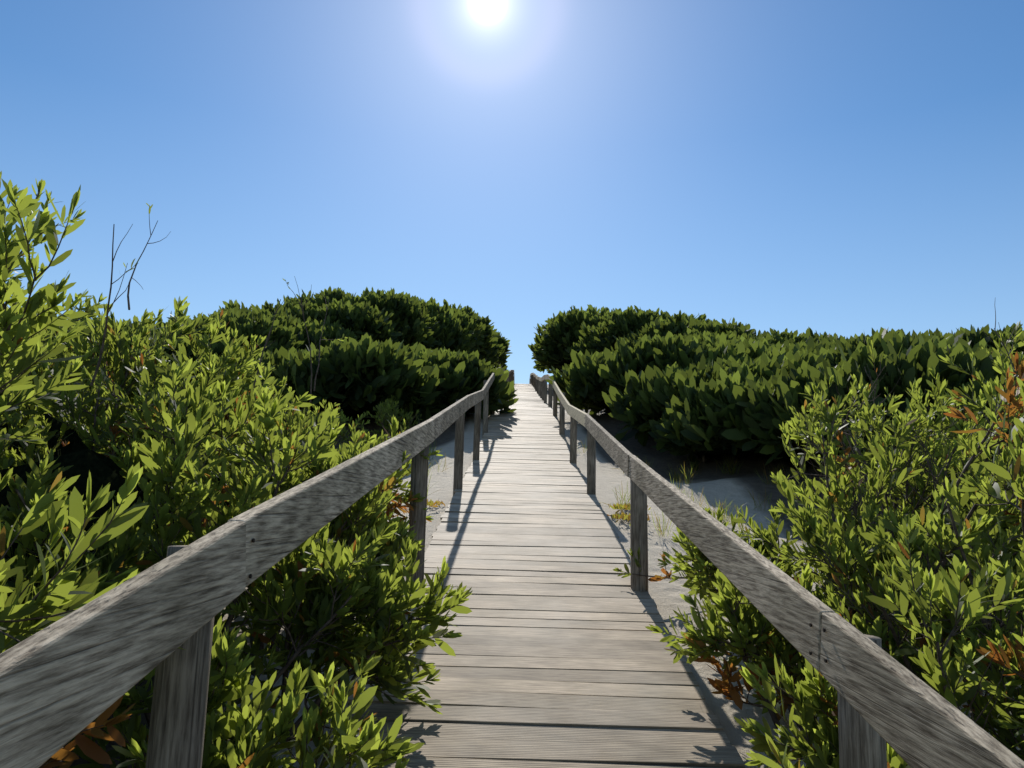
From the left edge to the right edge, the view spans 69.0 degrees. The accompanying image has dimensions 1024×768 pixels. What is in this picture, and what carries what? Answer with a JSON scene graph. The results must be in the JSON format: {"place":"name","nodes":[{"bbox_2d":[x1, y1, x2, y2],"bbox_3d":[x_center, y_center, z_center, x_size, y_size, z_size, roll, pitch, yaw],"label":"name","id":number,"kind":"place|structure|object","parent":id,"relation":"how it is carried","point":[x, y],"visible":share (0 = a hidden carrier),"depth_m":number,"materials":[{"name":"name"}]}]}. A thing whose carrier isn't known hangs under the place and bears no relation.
{"place":"outdoors","nodes":[
{"label":"outdoors","id":0,"kind":"place"},
{"bbox_2d":[0,0,1023,383],"label":"sky","id":1,"kind":"structure","parent":0,"point":[847,168],"materials":[{"name":"blue"}]},
{"bbox_2d":[317,384,744,767],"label":"boardwalk deck","id":2,"kind":"structure","parent":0,"point":[562,658],"depth_m":4.50,"materials":[{"name":"grey wood"}]},
{"bbox_2d":[47,375,1023,767],"bbox_3d":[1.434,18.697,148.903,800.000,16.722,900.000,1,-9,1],"label":"dune","id":3,"kind":"structure","parent":0,"point":[731,489],"depth_m":10.66,"materials":[{"name":"beige sand"}]},
{"bbox_2d":[0,376,1007,683],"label":"shade shrub","id":4,"kind":"object","parent":3,"relation":"on","point":[80,456],"visible":0.09,"depth_m":3.70,"materials":[{"name":"green plant"}]},
{"bbox_2d":[0,171,1023,767],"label":"shrub","id":5,"kind":"object","parent":3,"relation":"on","point":[384,585],"depth_m":3.37,"materials":[{"name":"green plant"}]},
{"bbox_2d":[2,286,1023,473],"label":"bushes","id":6,"kind":"object","parent":3,"relation":"on","point":[679,384],"depth_m":16.88,"materials":[{"name":"green plant"}]},
{"bbox_2d":[145,372,886,767],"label":"railing posts","id":7,"kind":"object","parent":3,"relation":"on","point":[179,710],"visible":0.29,"depth_m":2.02,"materials":[{"name":"grey wood"}]},
{"bbox_2d":[0,367,1023,767],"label":"boardwalk handrails","id":8,"kind":"object","parent":7,"relation":"on","point":[66,679],"visible":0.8,"depth_m":1.65,"materials":[{"name":"grey wood"}]},
{"bbox_2d":[249,371,826,662],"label":"boardwalk rail nails","id":9,"kind":"object","parent":8,"relation":"attached to","point":[810,624],"visible":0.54,"depth_m":2.06,"materials":[{"name":"grey metal"}]},
{"bbox_2d":[46,320,992,463],"bbox_3d":[0.766,-1.678,38.282,37.694,13.739,55.070,1,-9,1],"label":"canopy shade tree","id":10,"kind":"object","parent":3,"relation":"on","point":[348,411],"visible":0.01,"depth_m":17.04,"materials":[{"name":"green plant"}]},
{"bbox_2d":[288,346,1023,508],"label":"shrub","id":11,"kind":"object","parent":3,"relation":"on","point":[387,405],"depth_m":13.61,"materials":[{"name":"green plant"}]}
]}

